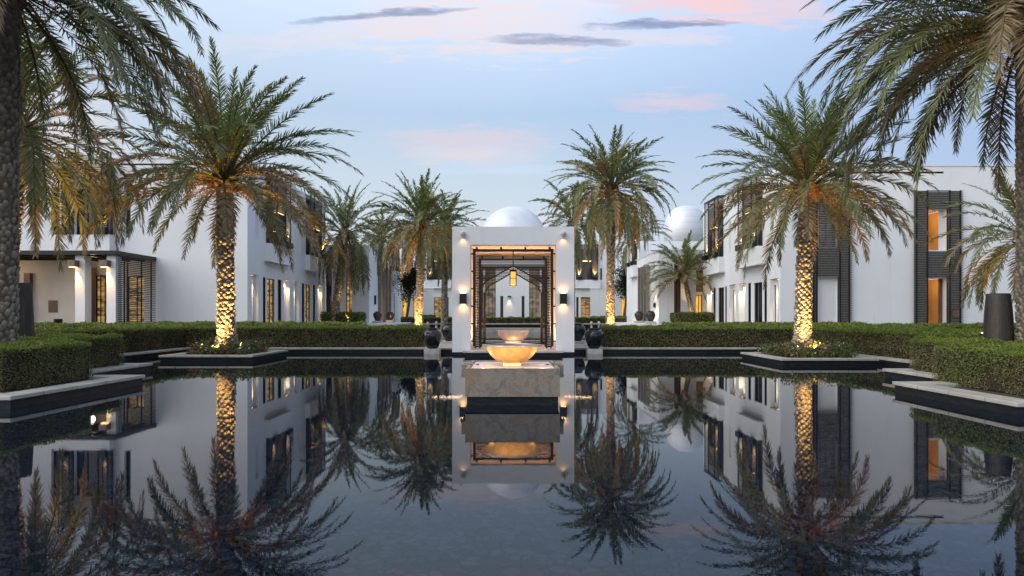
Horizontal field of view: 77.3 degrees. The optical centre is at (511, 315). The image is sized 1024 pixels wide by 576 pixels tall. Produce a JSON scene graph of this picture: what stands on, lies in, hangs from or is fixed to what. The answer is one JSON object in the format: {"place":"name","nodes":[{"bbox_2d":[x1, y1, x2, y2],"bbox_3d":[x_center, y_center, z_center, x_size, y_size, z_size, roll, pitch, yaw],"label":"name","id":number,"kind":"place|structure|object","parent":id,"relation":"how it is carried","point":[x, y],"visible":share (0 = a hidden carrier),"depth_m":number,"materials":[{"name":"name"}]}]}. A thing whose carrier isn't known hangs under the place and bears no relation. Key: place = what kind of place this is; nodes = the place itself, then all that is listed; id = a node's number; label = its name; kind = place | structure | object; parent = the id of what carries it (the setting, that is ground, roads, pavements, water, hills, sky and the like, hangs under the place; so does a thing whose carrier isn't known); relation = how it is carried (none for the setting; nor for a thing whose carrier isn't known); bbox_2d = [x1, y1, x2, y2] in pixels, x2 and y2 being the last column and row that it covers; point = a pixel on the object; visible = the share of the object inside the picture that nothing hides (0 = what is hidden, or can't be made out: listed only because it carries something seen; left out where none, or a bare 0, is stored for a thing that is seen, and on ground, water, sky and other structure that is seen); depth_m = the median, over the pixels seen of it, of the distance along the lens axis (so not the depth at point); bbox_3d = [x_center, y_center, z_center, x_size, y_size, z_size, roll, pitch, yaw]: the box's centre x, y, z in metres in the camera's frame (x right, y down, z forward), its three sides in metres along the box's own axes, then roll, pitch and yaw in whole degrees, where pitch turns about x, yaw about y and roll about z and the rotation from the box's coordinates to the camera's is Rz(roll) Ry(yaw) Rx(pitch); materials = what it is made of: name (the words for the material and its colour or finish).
{"place":"outdoors","nodes":[
{"label":"outdoors","id":0,"kind":"place"},
{"bbox_2d":[0,378,142,408],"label":"garden terrace","id":1,"kind":"structure","parent":0,"point":[16,403],"depth_m":12.33,"materials":[{"name":"black tile"}]},
{"bbox_2d":[89,366,150,374],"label":"garden terrace","id":2,"kind":"structure","parent":0,"point":[132,370],"depth_m":17.43,"materials":[{"name":"black stone"}]},
{"bbox_2d":[120,350,186,360],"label":"garden terrace","id":3,"kind":"structure","parent":0,"point":[131,357],"depth_m":24.54,"materials":[{"name":"black tile"}]},
{"bbox_2d":[187,343,761,352],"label":"garden terrace","id":4,"kind":"structure","parent":0,"point":[575,351],"depth_m":27.40,"materials":[{"name":"grey stone"}]},
{"bbox_2d":[441,323,451,343],"bbox_3d":[-3.080,0.940,31.600,0.817,1.120,0.817,0,0,0],"label":"glazed jar","id":5,"kind":"object","parent":4,"relation":"on","point":[446,329],"visible":0.58,"depth_m":31.29,"materials":[{"name":"black ceramic"}]},
{"bbox_2d":[452,206,573,355],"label":"pavilion","id":6,"kind":"structure","parent":4,"relation":"on","point":[513,233],"depth_m":26.00,"materials":[{"name":"white paint"}]},
{"bbox_2d":[498,330,528,342],"bbox_3d":[0.050,1.012,28.300,1.380,0.744,1.380,0,0,0],"label":"fountain bowl","id":7,"kind":"object","parent":6,"relation":"on","point":[512,336],"visible":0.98,"depth_m":27.82,"materials":[{"name":"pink stone"}]},
{"bbox_2d":[574,323,584,343],"bbox_3d":[3.220,0.940,31.600,0.817,1.120,0.817,0,0,0],"label":"glazed jar","id":8,"kind":"object","parent":4,"relation":"on","point":[579,330],"visible":0.68,"depth_m":31.28,"materials":[{"name":"black ceramic"}]},
{"bbox_2d":[614,322,659,325],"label":"stone platform","id":9,"kind":"structure","parent":4,"relation":"on","point":[628,323],"depth_m":51.09,"materials":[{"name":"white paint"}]},
{"bbox_2d":[645,311,656,323],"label":"entrance jar","id":10,"kind":"object","parent":9,"relation":"on","point":[650,316],"visible":1,"depth_m":48.20,"materials":[{"name":"brown ceramic"}]},
{"bbox_2d":[633,249,703,323],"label":"entrance block","id":11,"kind":"structure","parent":9,"relation":"on","point":[669,300],"depth_m":49.75,"materials":[{"name":"white paint"}]},
{"bbox_2d":[674,265,679,312],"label":"window","id":12,"kind":"structure","parent":11,"relation":"in","point":[677,283],"depth_m":49.78,"materials":[{"name":"brown metal"}]},
{"bbox_2d":[640,230,712,311],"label":"palm tree","id":13,"kind":"object","parent":9,"relation":"on","point":[685,274],"visible":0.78,"depth_m":48.36,"materials":[{"name":"green plant"}]},
{"bbox_2d":[669,311,715,322],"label":"clipped hedge","id":14,"kind":"object","parent":9,"relation":"on","point":[687,317],"visible":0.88,"depth_m":46.67,"materials":[{"name":"green plant"}]},
{"bbox_2d":[0,353,1023,575],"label":"pool water","id":15,"kind":"structure","parent":0,"point":[634,464],"depth_m":6.45,"materials":[{"name":"black liquid"}]},
{"bbox_2d":[423,328,441,353],"bbox_3d":[-3.340,1.080,26.900,0.817,1.120,0.817,0,0,0],"label":"glazed jar","id":16,"kind":"object","parent":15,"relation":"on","point":[432,337],"visible":0.96,"depth_m":26.60,"materials":[{"name":"black ceramic"}]},
{"bbox_2d":[428,360,590,404],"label":"fountain block","id":17,"kind":"structure","parent":15,"relation":"in","point":[528,382],"depth_m":11.40,"materials":[{"name":"stone"}]},
{"bbox_2d":[482,343,541,365],"bbox_3d":[0.000,0.777,12.450,1.164,0.446,1.164,0,0,0],"label":"fountain bowl","id":18,"kind":"object","parent":17,"relation":"on","point":[511,354],"visible":1,"depth_m":12.10,"materials":[{"name":"stone"}]},
{"bbox_2d":[584,328,603,353],"bbox_3d":[3.450,1.080,26.900,0.817,1.120,0.817,0,0,0],"label":"glazed jar","id":19,"kind":"object","parent":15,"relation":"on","point":[594,337],"visible":0.98,"depth_m":26.60,"materials":[{"name":"black ceramic"}]},
{"bbox_2d":[0,353,1023,398],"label":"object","id":20,"kind":"structure","parent":0,"point":[965,388],"depth_m":12.41,"materials":[{"name":"grey stone"}]},
{"bbox_2d":[18,283,34,336],"bbox_3d":[-12.300,0.305,16.000,0.648,2.250,0.648,0,0,0],"label":"tall vase","id":21,"kind":"object","parent":20,"relation":"on","point":[26,319],"visible":0.43,"depth_m":15.89,"materials":[{"name":"black ceramic"}]},
{"bbox_2d":[0,337,94,391],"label":"clipped hedge","id":22,"kind":"object","parent":20,"relation":"on","point":[29,363],"visible":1,"depth_m":13.07,"materials":[{"name":"green plant"}]},
{"bbox_2d":[17,331,125,367],"bbox_3d":[-13.221,0.904,16.345,4.602,1.058,3.759,0,0,0],"label":"clipped hedge","id":23,"kind":"object","parent":20,"relation":"on","point":[105,349],"visible":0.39,"depth_m":17.30,"materials":[{"name":"green plant"}]},
{"bbox_2d":[17,7,168,272],"bbox_3d":[-16.257,-4.432,20.686,8.863,11.702,8.359,0,0,0],"label":"palm tree","id":24,"kind":"object","parent":20,"relation":"on","point":[34,178],"visible":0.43,"depth_m":20.91,"materials":[{"name":"green plant"}]},
{"bbox_2d":[35,324,183,352],"bbox_3d":[-16.136,0.875,23.089,3.802,1.149,9.903,0,0,0],"label":"clipped hedge","id":25,"kind":"object","parent":20,"relation":"on","point":[139,338],"visible":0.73,"depth_m":24.96,"materials":[{"name":"green plant"}]},
{"bbox_2d":[0,0,219,342],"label":"palm tree","id":26,"kind":"object","parent":20,"relation":"on","point":[12,53],"visible":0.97,"depth_m":15.34,"materials":[{"name":"green plant"}]},
{"bbox_2d":[34,321,202,327],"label":"clipped hedge","id":27,"kind":"object","parent":20,"relation":"on","point":[65,324],"visible":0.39,"depth_m":31.11,"materials":[{"name":"green plant"}]},
{"bbox_2d":[19,152,326,322],"bbox_3d":[-32.700,-4.175,44.729,34.600,11.250,20.257,0,0,0],"label":"villa","id":28,"kind":"object","parent":20,"relation":"on","point":[134,279],"visible":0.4,"depth_m":38.70,"materials":[{"name":"white paint"}]},
{"bbox_2d":[54,152,114,249],"bbox_3d":[-25.672,-6.725,38.370,3.352,6.150,0.659,0,0,0],"label":"bay window","id":29,"kind":"structure","parent":28,"relation":"in","point":[108,243],"depth_m":38.20,"materials":[{"name":"white paint"}]},
{"bbox_2d":[77,189,100,234],"bbox_3d":[-25.526,-6.300,38.955,1.858,2.820,0.110,0,0,0],"label":"window","id":30,"kind":"structure","parent":28,"relation":"in","point":[89,220],"depth_m":38.99,"materials":[{"name":"black glass"}]},
{"bbox_2d":[96,275,105,322],"bbox_3d":[-24.881,-0.875,38.955,0.826,3.170,0.110,0,0,0],"label":"window","id":31,"kind":"structure","parent":28,"relation":"in","point":[100,279],"depth_m":38.97,"materials":[{"name":"yellow glass"}]},
{"bbox_2d":[128,276,143,322],"bbox_3d":[-22.801,-0.900,38.955,1.117,3.020,0.110,0,0,0],"label":"window","id":32,"kind":"structure","parent":28,"relation":"in","point":[129,297],"depth_m":38.99,"materials":[{"name":"yellow glass"}]},
{"bbox_2d":[252,280,254,320],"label":"window","id":33,"kind":"structure","parent":28,"relation":"in","point":[253,281],"depth_m":40.21,"materials":[{"name":"white glass"}]},
{"bbox_2d":[267,278,273,322],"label":"window","id":34,"kind":"structure","parent":28,"relation":"in","point":[270,282],"depth_m":42.79,"materials":[{"name":"yellow glass"}]},
{"bbox_2d":[264,169,292,269],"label":"bay window","id":35,"kind":"structure","parent":28,"relation":"in","point":[269,251],"depth_m":42.57,"materials":[{"name":"white paint"}]},
{"bbox_2d":[278,279,280,320],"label":"window","id":36,"kind":"structure","parent":28,"relation":"in","point":[279,281],"depth_m":44.33,"materials":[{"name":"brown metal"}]},
{"bbox_2d":[305,284,309,321],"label":"window","id":37,"kind":"structure","parent":28,"relation":"in","point":[307,287],"depth_m":50.53,"materials":[{"name":"yellow glass"}]},
{"bbox_2d":[305,192,326,276],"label":"bay window","id":38,"kind":"structure","parent":28,"relation":"in","point":[310,263],"depth_m":50.73,"materials":[{"name":"white paint"}]},
{"bbox_2d":[126,320,366,325],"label":"clipped hedge","id":39,"kind":"object","parent":20,"relation":"on","point":[249,322],"visible":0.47,"depth_m":31.80,"materials":[{"name":"green plant"}]},
{"bbox_2d":[108,323,429,347],"bbox_3d":[-10.891,0.879,28.961,14.291,1.138,2.169,0,0,0],"label":"clipped hedge","id":40,"kind":"object","parent":20,"relation":"on","point":[348,335],"visible":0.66,"depth_m":28.12,"materials":[{"name":"green plant"}]},
{"bbox_2d":[363,322,411,325],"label":"stone platform","id":41,"kind":"structure","parent":20,"relation":"on","point":[388,323],"depth_m":51.09,"materials":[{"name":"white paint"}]},
{"bbox_2d":[320,311,366,322],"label":"clipped hedge","id":42,"kind":"object","parent":41,"relation":"on","point":[346,316],"visible":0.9,"depth_m":51.07,"materials":[{"name":"green plant"}]},
{"bbox_2d":[306,182,396,321],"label":"palm tree","id":43,"kind":"object","parent":41,"relation":"on","point":[345,236],"visible":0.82,"depth_m":50.67,"materials":[{"name":"green plant"}]},
{"bbox_2d":[325,245,393,322],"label":"entrance block","id":44,"kind":"structure","parent":41,"relation":"on","point":[366,302],"depth_m":55.19,"materials":[{"name":"white paint"}]},
{"bbox_2d":[327,270,331,311],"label":"window","id":45,"kind":"structure","parent":44,"relation":"in","point":[329,289],"depth_m":55.19,"materials":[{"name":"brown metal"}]},
{"bbox_2d":[346,273,351,311],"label":"window","id":46,"kind":"structure","parent":44,"relation":"in","point":[348,288],"depth_m":55.19,"materials":[{"name":"yellow glass"}]},
{"bbox_2d":[350,208,407,310],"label":"palm tree","id":47,"kind":"object","parent":41,"relation":"on","point":[376,245],"visible":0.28,"depth_m":59.64,"materials":[{"name":"green plant"}]},
{"bbox_2d":[362,168,478,324],"bbox_3d":[-5.688,-3.817,39.940,7.059,10.545,6.824,0,0,-37],"label":"palm tree","id":48,"kind":"object","parent":20,"relation":"on","point":[419,233],"visible":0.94,"depth_m":39.49,"materials":[{"name":"green plant"}]},
{"bbox_2d":[404,189,489,331],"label":"palm tree","id":49,"kind":"object","parent":20,"relation":"on","point":[446,270],"visible":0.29,"depth_m":46.79,"materials":[{"name":"green plant"}]},
{"bbox_2d":[442,328,544,335],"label":"stepping ledge","id":50,"kind":"object","parent":20,"relation":"on","point":[497,329],"visible":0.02,"depth_m":51.50,"materials":[{"name":"stone"}]},
{"bbox_2d":[406,323,614,342],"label":"pool coping","id":51,"kind":"object","parent":20,"relation":"on","point":[503,341],"visible":0.03,"depth_m":56.90,"materials":[{"name":"stone"}]},
{"bbox_2d":[0,347,1023,406],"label":"pool coping","id":52,"kind":"object","parent":20,"relation":"on","point":[944,387],"visible":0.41,"depth_m":14.46,"materials":[{"name":"stone"}]},
{"bbox_2d":[528,179,602,322],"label":"palm tree","id":53,"kind":"object","parent":20,"relation":"on","point":[578,246],"visible":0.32,"depth_m":49.37,"materials":[{"name":"green plant"}]},
{"bbox_2d":[544,124,678,324],"bbox_3d":[5.695,-4.873,38.011,7.897,12.659,7.966,0,0,0],"label":"palm tree","id":54,"kind":"object","parent":20,"relation":"on","point":[611,213],"visible":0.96,"depth_m":37.15,"materials":[{"name":"green plant"}]},
{"bbox_2d":[598,323,906,346],"bbox_3d":[10.727,0.895,28.961,13.631,1.117,2.160,0,0,0],"label":"clipped hedge","id":55,"kind":"object","parent":20,"relation":"on","point":[699,335],"visible":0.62,"depth_m":28.12,"materials":[{"name":"green plant"}]},
{"bbox_2d":[660,320,867,326],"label":"clipped hedge","id":56,"kind":"object","parent":20,"relation":"on","point":[709,323],"visible":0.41,"depth_m":31.86,"materials":[{"name":"green plant"}]},
{"bbox_2d":[702,165,1016,323],"bbox_3d":[31.500,-3.485,42.264,34.600,9.870,14.413,0,0,0],"label":"villa","id":57,"kind":"object","parent":20,"relation":"on","point":[882,286],"visible":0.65,"depth_m":35.30,"materials":[{"name":"white paint"}]},
{"bbox_2d":[702,195,724,278],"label":"bay window","id":58,"kind":"structure","parent":57,"relation":"in","point":[717,262],"depth_m":45.94,"materials":[{"name":"white paint"}]},
{"bbox_2d":[719,287,723,321],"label":"window","id":59,"kind":"structure","parent":57,"relation":"in","point":[721,290],"depth_m":45.65,"materials":[{"name":"black glass"}]},
{"bbox_2d":[732,289,735,321],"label":"window","id":60,"kind":"structure","parent":57,"relation":"in","point":[733,290],"depth_m":43.22,"materials":[{"name":"white glass"}]},
{"bbox_2d":[748,283,750,321],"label":"window","id":61,"kind":"structure","parent":57,"relation":"in","point":[749,284],"depth_m":40.06,"materials":[{"name":"glass"}]},
{"bbox_2d":[735,173,764,271],"bbox_3d":[14.500,-5.585,39.282,0.599,5.670,3.690,0,0,0],"label":"bay window","id":62,"kind":"structure","parent":57,"relation":"in","point":[755,258],"depth_m":38.54,"materials":[{"name":"white paint"}]},
{"bbox_2d":[755,282,761,321],"bbox_3d":[14.915,-0.650,38.494,0.110,2.720,1.321,0,0,0],"label":"window","id":63,"kind":"structure","parent":57,"relation":"in","point":[758,286],"depth_m":38.80,"materials":[{"name":"black glass"}]},
{"bbox_2d":[774,284,777,321],"bbox_3d":[15.015,-0.550,36.409,0.110,2.520,0.426,0,0,0],"label":"window","id":64,"kind":"structure","parent":57,"relation":"in","point":[775,285],"depth_m":36.27,"materials":[{"name":"white glass"}]},
{"bbox_2d":[819,211,834,246],"bbox_3d":[17.415,-4.800,35.505,1.020,2.020,0.110,0,0,0],"label":"window","id":65,"kind":"structure","parent":57,"relation":"in","point":[819,211],"depth_m":35.53,"materials":[{"name":"grey metal"}]},
{"bbox_2d":[784,0,1023,341],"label":"palm tree","id":66,"kind":"object","parent":20,"relation":"on","point":[997,26],"visible":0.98,"depth_m":15.46,"materials":[{"name":"green plant"}]},
{"bbox_2d":[810,325,1017,358],"bbox_3d":[15.129,0.904,22.257,4.824,1.093,11.561,0,0,0],"label":"clipped hedge","id":67,"kind":"object","parent":20,"relation":"on","point":[891,341],"visible":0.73,"depth_m":22.75,"materials":[{"name":"green plant"}]},
{"bbox_2d":[812,322,1016,329],"bbox_3d":[23.701,0.869,30.342,18.706,1.197,3.827,0,0,0],"label":"clipped hedge","id":68,"kind":"object","parent":20,"relation":"on","point":[960,325],"visible":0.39,"depth_m":28.96,"materials":[{"name":"green plant"}]},
{"bbox_2d":[908,333,1023,372],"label":"clipped hedge","id":69,"kind":"object","parent":20,"relation":"on","point":[922,354],"visible":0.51,"depth_m":15.86,"materials":[{"name":"green plant"}]},
{"bbox_2d":[924,163,1016,311],"bbox_3d":[21.391,-2.588,26.601,7.170,7.976,6.755,0,0,0],"label":"palm tree","id":70,"kind":"object","parent":20,"relation":"on","point":[987,266],"visible":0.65,"depth_m":26.70,"materials":[{"name":"green plant"}]},
{"bbox_2d":[931,341,1023,394],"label":"clipped hedge","id":71,"kind":"object","parent":20,"relation":"on","point":[993,367],"visible":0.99,"depth_m":12.37,"materials":[{"name":"green plant"}]},
{"bbox_2d":[983,293,1014,341],"bbox_3d":[11.400,0.455,15.000,0.648,1.950,0.648,0,0,0],"label":"tall vase","id":72,"kind":"object","parent":20,"relation":"on","point":[998,320],"visible":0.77,"depth_m":14.79,"materials":[{"name":"brown ceramic"}]},
{"bbox_2d":[441,331,585,339],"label":"pool water","id":73,"kind":"structure","parent":0,"point":[495,336],"depth_m":41.30,"materials":[{"name":"black liquid"}]},
{"bbox_2d":[424,217,605,317],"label":"palace","id":74,"kind":"structure","parent":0,"point":[504,298],"depth_m":76.00,"materials":[{"name":"white paint"}]},
{"bbox_2d":[424,251,450,287],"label":"bay window","id":75,"kind":"structure","parent":74,"relation":"in","point":[431,282],"depth_m":75.58,"materials":[{"name":"white paint"}]},
{"bbox_2d":[434,297,441,316],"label":"window","id":76,"kind":"structure","parent":74,"relation":"in","point":[437,300],"depth_m":76.28,"materials":[{"name":"beige glass"}]},
{"bbox_2d":[485,271,495,316],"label":"window","id":77,"kind":"structure","parent":74,"relation":"in","point":[491,291],"depth_m":76.28,"materials":[{"name":"beige glass"}]},
{"bbox_2d":[529,271,539,316],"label":"window","id":78,"kind":"structure","parent":74,"relation":"in","point":[534,294],"depth_m":76.28,"materials":[{"name":"beige glass"}]},
{"bbox_2d":[581,297,589,316],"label":"window","id":79,"kind":"structure","parent":74,"relation":"in","point":[585,301],"depth_m":76.28,"materials":[{"name":"beige glass"}]},
{"bbox_2d":[575,244,599,287],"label":"bay window","id":80,"kind":"structure","parent":74,"relation":"in","point":[584,279],"depth_m":75.65,"materials":[{"name":"white paint"}]},
{"bbox_2d":[21,0,1016,287],"label":"sky","id":81,"kind":"structure","parent":0,"point":[485,96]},
{"bbox_2d":[664,206,702,240],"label":"dome tower","id":82,"kind":"structure","parent":0,"point":[681,222],"depth_m":77.84,"materials":[{"name":"white paint"}]},
{"bbox_2d":[877,360,913,367],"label":"garden terrace","id":83,"kind":"structure","parent":0,"point":[896,364],"depth_m":20.25,"materials":[{"name":"black stone"}]},
{"bbox_2d":[885,372,937,380],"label":"garden terrace","id":84,"kind":"structure","parent":0,"point":[901,376],"depth_m":15.81,"materials":[{"name":"black stone"}]},
{"bbox_2d":[895,385,1023,416],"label":"garden terrace","id":85,"kind":"structure","parent":0,"point":[997,408],"depth_m":11.34,"materials":[{"name":"black stone"}]},
{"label":"garden terrace","id":86,"kind":"structure","parent":0,"visible":0},
{"bbox_2d":[413,325,600,330],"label":"basin wall","id":87,"kind":"structure","parent":86,"relation":"on","point":[520,326],"depth_m":57.00,"materials":[{"name":"grey stone"}]},
{"label":"lawn","id":88,"kind":"structure","parent":0,"visible":0},
{"bbox_2d":[325,241,400,321],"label":"villa","id":89,"kind":"object","parent":88,"relation":"on","point":[396,306],"visible":0.13,"depth_m":67.24,"materials":[{"name":"white paint"}]},
{"bbox_2d":[392,258,429,316],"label":"leafy tree","id":90,"kind":"object","parent":88,"relation":"on","point":[408,282],"visible":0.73,"depth_m":64.13,"materials":[{"name":"green plant"}]},
{"bbox_2d":[399,288,433,321],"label":"garden wall","id":91,"kind":"structure","parent":88,"relation":"on","point":[428,302],"depth_m":72.00,"materials":[{"name":"white paint"}]},
{"bbox_2d":[400,316,624,322],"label":"clipped hedge","id":92,"kind":"object","parent":88,"relation":"on","point":[511,319],"visible":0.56,"depth_m":60.07,"materials":[{"name":"green plant"}]},
{"bbox_2d":[590,288,626,316],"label":"garden wall","id":93,"kind":"structure","parent":88,"relation":"on","point":[597,301],"depth_m":72.00,"materials":[{"name":"white paint"}]},
{"bbox_2d":[614,253,626,315],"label":"leafy tree","id":94,"kind":"object","parent":88,"relation":"on","point":[622,283],"visible":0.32,"depth_m":66.37,"materials":[{"name":"green plant"}]},
{"bbox_2d":[605,207,672,274],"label":"palm tree","id":95,"kind":"object","parent":88,"relation":"on","point":[624,252],"visible":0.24,"depth_m":63.99,"materials":[{"name":"green plant"}]},
{"label":"ground","id":96,"kind":"structure","parent":0,"visible":0},
{"bbox_2d":[160,352,286,361],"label":"planter island","id":97,"kind":"structure","parent":96,"relation":"on","point":[208,359],"depth_m":22.30,"materials":[{"name":"black stone"}]},
{"bbox_2d":[158,350,287,356],"bbox_3d":[-10.650,1.412,24.000,3.300,0.072,3.500,0,0,0],"label":"pool coping","id":98,"kind":"object","parent":97,"relation":"on","point":[269,352],"visible":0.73,"depth_m":22.25,"materials":[{"name":"stone"}]},
{"bbox_2d":[183,351,267,354],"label":"garden soil","id":99,"kind":"structure","parent":97,"relation":"on","point":[220,354],"depth_m":23.11,"materials":[{"name":"brown soil"}]},
{"bbox_2d":[76,35,363,348],"bbox_3d":[-10.652,-4.131,23.842,9.446,11.062,9.643,0,0,-41],"label":"palm tree","id":100,"kind":"object","parent":99,"relation":"on","point":[226,142],"visible":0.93,"depth_m":23.11,"materials":[{"name":"green plant"}]},
{"bbox_2d":[183,338,270,354],"bbox_3d":[-10.652,1.106,24.045,2.614,0.642,2.814,0,0,0],"label":"ground cover","id":101,"kind":"object","parent":99,"relation":"on","point":[247,346],"visible":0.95,"depth_m":23.27,"materials":[{"name":"green plant"}]},
{"bbox_2d":[742,354,876,364],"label":"planter island","id":102,"kind":"structure","parent":96,"relation":"on","point":[772,361],"depth_m":20.60,"materials":[{"name":"black tile"}]},
{"bbox_2d":[760,353,848,357],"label":"garden soil","id":103,"kind":"structure","parent":102,"relation":"on","point":[803,357],"depth_m":21.45,"materials":[{"name":"brown soil"}]},
{"bbox_2d":[756,339,861,357],"bbox_3d":[10.249,1.114,22.450,2.616,0.626,3.019,0,0,0],"label":"ground cover","id":104,"kind":"object","parent":103,"relation":"on","point":[784,349],"visible":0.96,"depth_m":21.43,"materials":[{"name":"green plant"}]},
{"bbox_2d":[690,79,944,352],"bbox_3d":[10.549,-3.359,22.616,7.837,9.557,7.850,0,0,0],"label":"palm tree","id":105,"kind":"object","parent":103,"relation":"on","point":[803,159],"visible":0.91,"depth_m":21.95,"materials":[{"name":"green plant"}]},
{"bbox_2d":[740,352,878,360],"bbox_3d":[10.225,1.412,22.400,3.150,0.072,3.700,0,0,0],"label":"pool coping","id":106,"kind":"object","parent":102,"relation":"on","point":[758,354],"visible":0.71,"depth_m":20.59,"materials":[{"name":"stone"}]},
{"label":"upper terrace","id":107,"kind":"structure","parent":0,"visible":0},
{"bbox_2d":[626,240,702,321],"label":"villa","id":108,"kind":"object","parent":107,"relation":"on","point":[631,264],"visible":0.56,"depth_m":60.10,"materials":[{"name":"white paint"}]},
{"bbox_2d":[626,241,636,280],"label":"bay window","id":109,"kind":"structure","parent":108,"relation":"in","point":[632,265],"depth_m":58.80,"materials":[{"name":"white paint"}]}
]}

